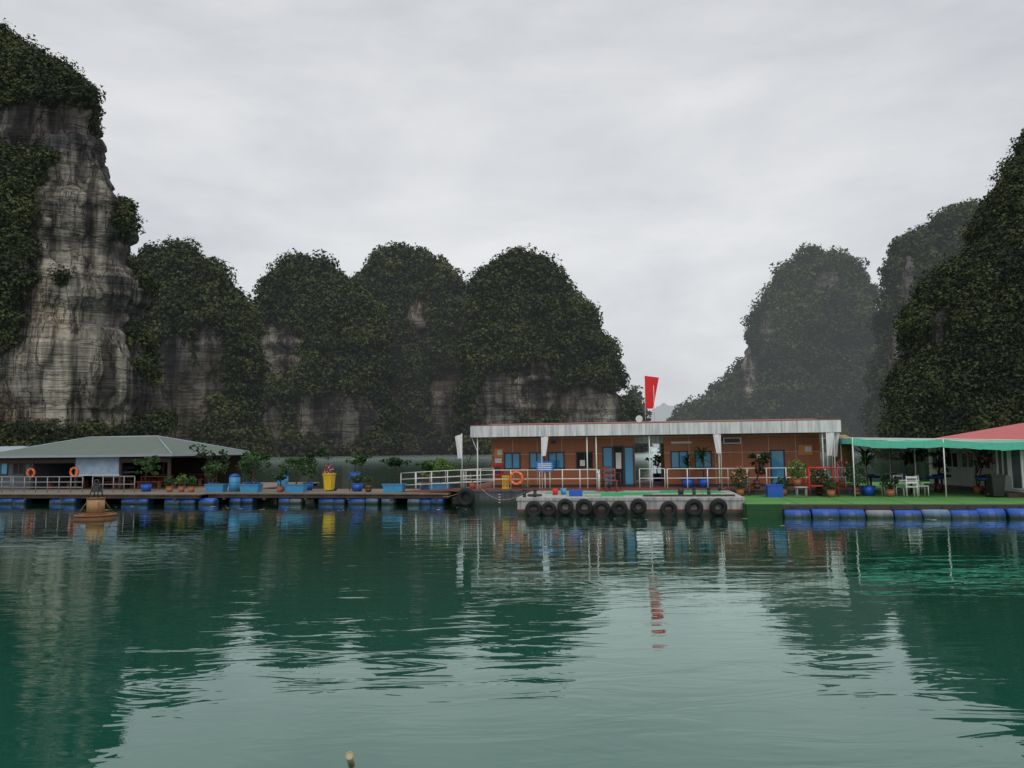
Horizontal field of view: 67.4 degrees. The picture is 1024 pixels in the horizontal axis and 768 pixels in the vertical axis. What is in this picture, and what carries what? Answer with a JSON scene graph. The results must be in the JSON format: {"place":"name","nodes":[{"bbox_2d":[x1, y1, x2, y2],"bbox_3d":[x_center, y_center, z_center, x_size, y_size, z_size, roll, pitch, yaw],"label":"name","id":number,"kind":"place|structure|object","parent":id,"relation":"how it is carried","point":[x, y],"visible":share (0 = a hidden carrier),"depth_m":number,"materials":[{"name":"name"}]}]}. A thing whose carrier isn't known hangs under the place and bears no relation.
{"place":"outdoors","nodes":[
{"label":"outdoors","id":0,"kind":"place"},
{"bbox_2d":[0,446,29,450],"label":"roof","id":1,"kind":"structure","parent":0,"point":[3,448],"depth_m":53.31,"materials":[{"name":"white metal"}]},
{"bbox_2d":[0,36,163,445],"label":"rock cliff","id":2,"kind":"structure","parent":0,"point":[71,355],"depth_m":137.43,"materials":[{"name":"grey stone"}]},
{"bbox_2d":[0,18,182,445],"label":"karst cliff trees","id":3,"kind":"object","parent":2,"relation":"on","point":[35,60],"visible":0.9,"depth_m":138.56,"materials":[{"name":"green plant"}]},
{"bbox_2d":[140,246,256,450],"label":"rock cliff","id":4,"kind":"structure","parent":0,"point":[189,384],"depth_m":247.96,"materials":[{"name":"grey stone"}]},
{"bbox_2d":[127,235,278,458],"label":"vegetation","id":5,"kind":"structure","parent":4,"relation":"on","point":[171,286],"depth_m":251.11,"materials":[{"name":"green plant"}]},
{"bbox_2d":[256,267,394,456],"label":"rock cliff","id":6,"kind":"structure","parent":0,"point":[338,417],"depth_m":356.12,"materials":[{"name":"grey stone"}]},
{"bbox_2d":[250,248,407,456],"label":"karst peak trees","id":7,"kind":"object","parent":6,"relation":"on","point":[300,265],"visible":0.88,"depth_m":357.47,"materials":[{"name":"green plant"}]},
{"bbox_2d":[367,246,463,454],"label":"rock cliff","id":8,"kind":"structure","parent":0,"point":[440,412],"depth_m":383.89,"materials":[{"name":"grey stone"}]},
{"bbox_2d":[349,240,471,454],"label":"karst peak trees","id":9,"kind":"object","parent":8,"relation":"on","point":[449,307],"visible":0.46,"depth_m":385.95,"materials":[{"name":"green plant"}]},
{"bbox_2d":[0,447,1023,767],"bbox_3d":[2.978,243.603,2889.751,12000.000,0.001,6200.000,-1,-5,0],"label":"sea water surface","id":10,"kind":"object","parent":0,"point":[310,633],"depth_m":11.46,"materials":[{"name":"teal liquid"}]},
{"bbox_2d":[73,479,116,519],"bbox_3d":[-17.998,5.086,33.220,1.690,1.919,1.690,-1,-5,0],"label":"rusty mooring buoy","id":11,"kind":"object","parent":10,"relation":"on","point":[95,508],"visible":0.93,"depth_m":32.91,"materials":[{"name":"metal"}]},
{"bbox_2d":[0,494,452,504],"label":"float barrels","id":12,"kind":"object","parent":10,"relation":"on","point":[385,501],"visible":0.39,"depth_m":40.82,"materials":[{"name":"blue plastic"}]},
{"bbox_2d":[0,482,457,500],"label":"timber dock on drums","id":13,"kind":"object","parent":12,"relation":"on","point":[269,490],"visible":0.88,"depth_m":41.73,"materials":[{"name":"brown wood"}]},
{"bbox_2d":[0,435,250,492],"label":"pavilion","id":14,"kind":"structure","parent":13,"relation":"on","point":[73,461],"depth_m":48.94,"materials":[{"name":"green metal"}]},
{"bbox_2d":[49,474,214,488],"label":"pavilion tables and benches","id":15,"kind":"object","parent":13,"relation":"on","point":[157,481],"visible":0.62,"depth_m":49.45,"materials":[{"name":"red wood"}]},
{"bbox_2d":[99,464,171,480],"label":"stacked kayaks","id":16,"kind":"object","parent":13,"relation":"on","point":[126,468],"visible":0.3,"depth_m":53.66},
{"bbox_2d":[133,455,160,491],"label":"potted plant","id":17,"kind":"object","parent":13,"relation":"on","point":[145,487],"visible":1,"depth_m":44.07,"materials":[{"name":"green plant"}]},
{"bbox_2d":[164,477,175,491],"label":"potted plant","id":18,"kind":"object","parent":13,"relation":"on","point":[169,488],"visible":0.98,"depth_m":43.16,"materials":[{"name":"green plant"}]},
{"bbox_2d":[175,474,187,491],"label":"potted plant","id":19,"kind":"object","parent":13,"relation":"on","point":[181,488],"visible":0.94,"depth_m":43.14,"materials":[{"name":"green plant"}]},
{"bbox_2d":[186,476,196,491],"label":"potted plant","id":20,"kind":"object","parent":13,"relation":"on","point":[191,487],"visible":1,"depth_m":42.82,"materials":[{"name":"green plant"}]},
{"bbox_2d":[189,444,230,483],"bbox_3d":[-17.397,4.779,44.172,1.881,2.715,1.980,-3,-5,23],"label":"potted plant","id":21,"kind":"object","parent":13,"relation":"on","point":[203,454],"visible":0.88,"depth_m":44.27,"materials":[{"name":"green plant"}]},
{"bbox_2d":[201,461,228,491],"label":"potted plant","id":22,"kind":"object","parent":13,"relation":"on","point":[209,470],"visible":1,"depth_m":42.80,"materials":[{"name":"green plant"}]},
{"bbox_2d":[229,474,240,491],"bbox_3d":[-15.529,5.520,43.005,0.631,1.000,0.631,-1,-5,0],"label":"barrel","id":23,"kind":"object","parent":13,"relation":"on","point":[234,481],"visible":0.97,"depth_m":42.76,"materials":[{"name":"plastic"}]},
{"bbox_2d":[235,455,271,491],"bbox_3d":[-14.277,4.910,42.219,1.961,2.055,1.773,-1,-5,0],"label":"potted plant","id":24,"kind":"object","parent":13,"relation":"on","point":[251,487],"visible":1,"depth_m":41.94,"materials":[{"name":"green plant"}]},
{"bbox_2d":[239,454,267,483],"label":"potted plant","id":25,"kind":"object","parent":13,"relation":"on","point":[255,482],"visible":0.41,"depth_m":44.10,"materials":[{"name":"green plant"}]},
{"bbox_2d":[242,451,270,483],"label":"potted plant","id":26,"kind":"object","parent":13,"relation":"on","point":[247,453],"visible":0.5,"depth_m":44.74,"materials":[{"name":"green plant"}]},
{"bbox_2d":[270,470,288,491],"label":"potted plant","id":27,"kind":"object","parent":13,"relation":"on","point":[280,477],"visible":0.99,"depth_m":41.68,"materials":[{"name":"green plant"}]},
{"bbox_2d":[277,474,287,490],"bbox_3d":[-12.966,5.525,43.447,0.631,1.000,0.631,-1,-5,0],"label":"blue standing drum","id":28,"kind":"object","parent":13,"relation":"on","point":[284,481],"visible":0.41,"depth_m":43.20,"materials":[{"name":"plastic"}]},
{"bbox_2d":[278,457,319,492],"bbox_3d":[-11.482,4.886,41.686,2.121,1.945,1.821,-1,-5,0],"label":"potted plant","id":29,"kind":"object","parent":13,"relation":"on","point":[297,488],"visible":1,"depth_m":41.33,"materials":[{"name":"green plant"}]},
{"bbox_2d":[297,448,331,490],"bbox_3d":[-11.394,4.823,43.783,2.096,2.417,2.450,-1,-5,0],"label":"potted plant","id":30,"kind":"object","parent":13,"relation":"on","point":[309,455],"visible":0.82,"depth_m":43.27,"materials":[{"name":"green plant"}]},
{"bbox_2d":[322,464,333,475],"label":"potted plant","id":31,"kind":"object","parent":13,"relation":"on","point":[330,471],"visible":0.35,"depth_m":43.72,"materials":[{"name":"plant"}]},
{"bbox_2d":[322,473,336,490],"bbox_3d":[-10.104,5.433,42.513,0.600,0.960,0.645,-2,-5,13],"label":"yellow wheelie bin","id":32,"kind":"object","parent":13,"relation":"on","point":[329,481],"visible":1,"depth_m":42.28,"materials":[{"name":"plastic"}]},
{"bbox_2d":[351,474,363,491],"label":"potted plant","id":33,"kind":"object","parent":13,"relation":"on","point":[356,486],"visible":1,"depth_m":41.50,"materials":[{"name":"green plant"}]},
{"bbox_2d":[364,476,372,491],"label":"potted plant","id":34,"kind":"object","parent":13,"relation":"on","point":[368,487],"visible":1,"depth_m":40.82,"materials":[{"name":"green plant"}]},
{"bbox_2d":[348,473,430,490],"bbox_3d":[-6.697,5.359,42.067,5.025,0.950,0.621,-2,-5,19],"label":"dock chair and stool","id":35,"kind":"object","parent":13,"relation":"on","point":[362,480],"visible":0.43,"depth_m":42.52,"materials":[{"name":"red wood"}]},
{"bbox_2d":[345,453,372,479],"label":"potted plant","id":36,"kind":"object","parent":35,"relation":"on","point":[361,459],"visible":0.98,"depth_m":42.83,"materials":[{"name":"green plant"}]},
{"bbox_2d":[378,457,410,491],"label":"potted plant","id":37,"kind":"object","parent":13,"relation":"on","point":[394,486],"visible":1,"depth_m":40.26,"materials":[{"name":"green plant"}]},
{"bbox_2d":[415,460,441,489],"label":"potted plant","id":38,"kind":"object","parent":13,"relation":"on","point":[425,466],"visible":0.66,"depth_m":41.65,"materials":[{"name":"green plant"}]},
{"bbox_2d":[420,458,458,491],"bbox_3d":[-3.636,4.756,40.295,1.643,1.783,1.892,-5,-6,42],"label":"potted plant","id":39,"kind":"object","parent":13,"relation":"on","point":[440,462],"visible":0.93,"depth_m":40.09,"materials":[{"name":"green plant"}]},
{"bbox_2d":[400,468,493,491],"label":"gangway ramp with rails","id":40,"kind":"structure","parent":13,"relation":"on","point":[441,490],"depth_m":39.55,"materials":[{"name":"white metal"}]},
{"bbox_2d":[345,751,355,767],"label":"bamboo pole","id":41,"kind":"object","parent":10,"relation":"in","point":[349,756],"visible":1,"depth_m":4.55,"materials":[{"name":"beige wood"}]},
{"bbox_2d":[516,483,744,515],"bbox_3d":[5.011,5.288,33.841,9.477,1.560,5.534,-1,-5,9],"label":"concrete pontoon with tyres","id":42,"kind":"object","parent":10,"relation":"on","point":[692,502],"visible":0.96,"depth_m":31.47,"materials":[{"name":"concrete"}]},
{"bbox_2d":[597,466,622,491],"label":"wooden chairs on pontoon","id":43,"kind":"object","parent":42,"relation":"on","point":[606,474],"visible":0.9,"depth_m":35.99,"materials":[{"name":"red wood"}]},
{"bbox_2d":[457,481,861,505],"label":"floating platform","id":44,"kind":"structure","parent":10,"relation":"on","point":[467,496],"depth_m":37.57,"materials":[{"name":"grey metal"}]},
{"bbox_2d":[455,433,462,487],"bbox_3d":[-2.641,3.829,38.031,0.376,2.750,0.123,-2,-5,15],"label":"flag","id":45,"kind":"object","parent":44,"relation":"on","point":[458,438],"visible":1,"depth_m":38.09,"materials":[{"name":"fabric"}]},
{"bbox_2d":[457,448,476,488],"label":"potted plant","id":46,"kind":"object","parent":44,"relation":"on","point":[472,484],"visible":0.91,"depth_m":38.48,"materials":[{"name":"green plant"}]},
{"bbox_2d":[541,436,547,488],"bbox_3d":[1.622,3.689,37.398,0.374,2.820,0.124,-1,-5,0],"label":"flag","id":47,"kind":"object","parent":44,"relation":"on","point":[544,441],"visible":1,"depth_m":37.45,"materials":[{"name":"fabric"}]},
{"bbox_2d":[446,464,812,503],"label":"mooring ropes and deck clutter","id":48,"kind":"object","parent":44,"relation":"on","point":[580,492],"visible":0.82,"depth_m":33.75,"materials":[{"name":"brown plastic"}]},
{"bbox_2d":[645,454,660,480],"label":"potted plant","id":49,"kind":"object","parent":44,"relation":"on","point":[655,461],"visible":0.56,"depth_m":44.00,"materials":[{"name":"green plant"}]},
{"bbox_2d":[470,385,840,488],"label":"floating building","id":50,"kind":"structure","parent":44,"relation":"on","point":[589,445],"depth_m":37.93,"materials":[{"name":"brown wood"}]},
{"bbox_2d":[252,431,469,447],"bbox_3d":[-8.994,3.246,45.752,17.315,1.074,0.023,-3,-5,26],"label":"sagging power cable","id":51,"kind":"object","parent":50,"relation":"attached to","point":[357,447],"visible":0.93,"depth_m":46.02,"materials":[{"name":"black plastic"}]},
{"bbox_2d":[644,375,658,420],"bbox_3d":[7.363,0.717,40.393,0.766,2.400,0.123,-1,-5,6],"label":"red flag","id":52,"kind":"object","parent":50,"relation":"on","point":[649,383],"visible":0.99,"depth_m":40.42,"materials":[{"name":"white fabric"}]},
{"bbox_2d":[460,462,866,489],"bbox_3d":[7.145,4.496,38.257,19.334,1.420,4.933,-1,-5,4],"label":"railing","id":53,"kind":"object","parent":44,"relation":"on","point":[544,466],"visible":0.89,"depth_m":37.27,"materials":[{"name":"metal"}]},
{"bbox_2d":[680,454,693,487],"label":"potted plant","id":54,"kind":"object","parent":44,"relation":"on","point":[690,483],"visible":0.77,"depth_m":36.87,"materials":[{"name":"green plant"}]},
{"bbox_2d":[686,446,722,487],"bbox_3d":[9.217,3.941,36.881,1.928,2.046,2.006,-1,-5,0],"label":"potted plant","id":55,"kind":"object","parent":44,"relation":"on","point":[702,482],"visible":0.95,"depth_m":36.72,"materials":[{"name":"green plant"}]},
{"bbox_2d":[713,434,721,479],"bbox_3d":[9.657,3.465,36.124,0.376,2.860,0.123,-2,-5,15],"label":"white flag pole","id":56,"kind":"object","parent":44,"relation":"on","point":[717,439],"visible":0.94,"depth_m":36.16,"materials":[{"name":"paint"}]},
{"bbox_2d":[826,432,833,479],"bbox_3d":[14.687,3.417,35.330,0.374,2.700,0.124,-1,-5,0],"label":"white flag pole","id":57,"kind":"object","parent":44,"relation":"on","point":[829,439],"visible":0.92,"depth_m":35.38,"materials":[{"name":"fabric"}]},
{"bbox_2d":[832,432,838,465],"bbox_3d":[15.034,3.460,35.596,0.374,2.650,0.124,-1,-5,0],"label":"white flag pole","id":58,"kind":"object","parent":44,"relation":"on","point":[835,439],"visible":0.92,"depth_m":35.64,"materials":[{"name":"fabric"}]},
{"bbox_2d":[831,459,849,486],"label":"potted plant","id":59,"kind":"object","parent":44,"relation":"on","point":[841,483],"visible":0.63,"depth_m":35.64,"materials":[{"name":"green plant"}]},
{"bbox_2d":[647,403,677,446],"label":"island","id":60,"kind":"structure","parent":10,"relation":"on","point":[663,411],"depth_m":1891.31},
{"bbox_2d":[696,257,873,451],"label":"karst hill","id":61,"kind":"structure","parent":10,"relation":"on","point":[824,278],"depth_m":295.44,"materials":[{"name":"grey stone"}]},
{"bbox_2d":[657,242,881,452],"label":"vegetation","id":62,"kind":"object","parent":61,"relation":"on","point":[832,312],"visible":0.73,"depth_m":292.21,"materials":[{"name":"green plant"}]},
{"bbox_2d":[742,482,1023,516],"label":"floating platform","id":63,"kind":"structure","parent":10,"relation":"on","point":[758,506],"depth_m":30.24,"materials":[{"name":"green carpet"}]},
{"bbox_2d":[729,466,749,495],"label":"potted plant","id":64,"kind":"object","parent":63,"relation":"on","point":[739,491],"visible":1,"depth_m":34.92,"materials":[{"name":"green plant"}]},
{"bbox_2d":[747,452,772,488],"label":"potted plant","id":65,"kind":"object","parent":63,"relation":"on","point":[763,460],"visible":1,"depth_m":35.16,"materials":[{"name":"green plant"}]},
{"bbox_2d":[739,484,807,497],"bbox_3d":[11.569,4.736,34.141,3.158,0.550,0.892,-4,-6,33],"label":"blue crate and stool","id":66,"kind":"object","parent":63,"relation":"on","point":[774,490],"visible":0.94,"depth_m":33.80,"materials":[{"name":"plastic"}]},
{"bbox_2d":[775,476,789,495],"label":"potted plant","id":67,"kind":"object","parent":63,"relation":"on","point":[782,481],"visible":0.77,"depth_m":34.71,"materials":[{"name":"green plant"}]},
{"bbox_2d":[787,459,806,485],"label":"potted plant","id":68,"kind":"object","parent":63,"relation":"on","point":[797,480],"visible":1,"depth_m":34.26,"materials":[{"name":"green plant"}]},
{"bbox_2d":[808,466,829,494],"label":"potted plant","id":69,"kind":"object","parent":63,"relation":"on","point":[819,490],"visible":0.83,"depth_m":34.62,"materials":[{"name":"green plant"}]},
{"bbox_2d":[804,467,838,496],"bbox_3d":[13.816,4.354,34.283,1.252,1.280,0.860,-1,-5,9],"label":"red steel frame","id":70,"kind":"object","parent":63,"relation":"on","point":[809,468],"visible":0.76,"depth_m":33.95,"materials":[{"name":"paint"}]},
{"bbox_2d":[822,478,838,496],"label":"potted plant","id":71,"kind":"object","parent":63,"relation":"on","point":[830,492],"visible":1,"depth_m":33.36,"materials":[{"name":"green plant"}]},
{"bbox_2d":[842,460,867,495],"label":"potted plant","id":72,"kind":"object","parent":63,"relation":"on","point":[848,470],"visible":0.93,"depth_m":33.75,"materials":[{"name":"green plant"}]},
{"bbox_2d":[848,446,887,495],"bbox_3d":[15.783,3.844,34.340,2.323,2.259,2.187,2,-6,-30],"label":"potted plant","id":73,"kind":"object","parent":63,"relation":"on","point":[867,490],"visible":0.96,"depth_m":34.05,"materials":[{"name":"green plant"}]},
{"bbox_2d":[879,473,898,496],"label":"potted plant","id":74,"kind":"object","parent":63,"relation":"on","point":[890,490],"visible":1,"depth_m":33.23,"materials":[{"name":"green plant"}]},
{"bbox_2d":[881,474,928,496],"bbox_3d":[17.290,4.463,33.821,1.635,0.902,1.635,3,-6,-36],"label":"table and chairs","id":75,"kind":"object","parent":63,"relation":"on","point":[915,481],"visible":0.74,"depth_m":33.53,"materials":[{"name":"paint"}]},
{"bbox_2d":[902,448,928,492],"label":"potted plant","id":76,"kind":"object","parent":63,"relation":"on","point":[909,457],"visible":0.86,"depth_m":35.88,"materials":[{"name":"green plant"}]},
{"bbox_2d":[821,437,1023,497],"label":"shade net canopy on poles","id":77,"kind":"object","parent":63,"relation":"on","point":[906,443],"visible":0.83,"depth_m":32.56,"materials":[{"name":"green fabric"}]},
{"bbox_2d":[862,473,987,494],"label":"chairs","id":78,"kind":"object","parent":63,"relation":"on","point":[941,477],"visible":0.6,"depth_m":35.86,"materials":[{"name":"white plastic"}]},
{"bbox_2d":[926,447,949,490],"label":"potted plant","id":79,"kind":"object","parent":63,"relation":"on","point":[937,464],"visible":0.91,"depth_m":36.82,"materials":[{"name":"green plant"}]},
{"bbox_2d":[928,447,951,489],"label":"potted plant","id":80,"kind":"object","parent":63,"relation":"on","point":[947,469],"visible":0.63,"depth_m":37.17,"materials":[{"name":"green plant"}]},
{"bbox_2d":[924,423,1023,497],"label":"house","id":81,"kind":"structure","parent":63,"relation":"on","point":[1010,463],"depth_m":36.16,"materials":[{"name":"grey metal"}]},
{"bbox_2d":[963,449,994,492],"bbox_3d":[21.155,3.794,34.830,1.459,2.308,1.145,2,-5,-29],"label":"potted plant","id":82,"kind":"object","parent":63,"relation":"on","point":[977,489],"visible":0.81,"depth_m":34.77,"materials":[{"name":"green plant"}]},
{"bbox_2d":[969,449,994,492],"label":"potted plant","id":83,"kind":"object","parent":63,"relation":"on","point":[988,457],"visible":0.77,"depth_m":34.90,"materials":[{"name":"green plant"}]},
{"bbox_2d":[984,474,1006,496],"bbox_3d":[20.263,4.259,32.155,0.600,0.960,0.665,-1,-5,9],"label":"wheelie bin","id":84,"kind":"object","parent":63,"relation":"on","point":[996,485],"visible":1,"depth_m":31.91,"materials":[{"name":"black plastic"}]},
{"bbox_2d":[783,508,1023,518],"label":"floating barrels","id":85,"kind":"object","parent":10,"relation":"on","point":[995,513],"visible":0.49,"depth_m":28.66,"materials":[{"name":"blue plastic"}]},
{"bbox_2d":[883,178,1023,459],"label":"karst slope","id":86,"kind":"structure","parent":10,"relation":"on","point":[941,330],"depth_m":127.80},
{"bbox_2d":[871,128,1023,459],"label":"karst slope trees","id":87,"kind":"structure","parent":86,"relation":"on","point":[904,393],"depth_m":126.95,"materials":[{"name":"green plant"}]},
{"bbox_2d":[0,0,1023,410],"label":"sky","id":88,"kind":"structure","parent":0,"point":[670,153],"materials":[{"name":"grey"}]},
{"bbox_2d":[453,253,636,454],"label":"karst cliff","id":89,"kind":"structure","parent":0,"point":[502,398],"depth_m":355.13,"materials":[{"name":"grey stone"}]},
{"bbox_2d":[447,242,651,454],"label":"karst peak trees","id":90,"kind":"object","parent":89,"relation":"on","point":[527,323],"visible":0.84,"depth_m":358.81,"materials":[{"name":"green plant"}]},
{"bbox_2d":[628,391,648,450],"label":"karst foot mound","id":91,"kind":"object","parent":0,"point":[642,417],"visible":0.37,"depth_m":429.18,"materials":[{"name":"green plant"}]},
{"bbox_2d":[620,384,652,449],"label":"karst mound trees","id":92,"kind":"object","parent":91,"relation":"on","point":[640,398],"visible":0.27,"depth_m":428.26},
{"bbox_2d":[871,210,965,448],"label":"karst cliff","id":93,"kind":"structure","parent":0,"point":[907,276],"depth_m":235.65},
{"bbox_2d":[856,197,981,452],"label":"karst cliff trees","id":94,"kind":"object","parent":93,"relation":"on","point":[918,237],"visible":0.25,"depth_m":236.84,"materials":[{"name":"green plant"}]}
]}

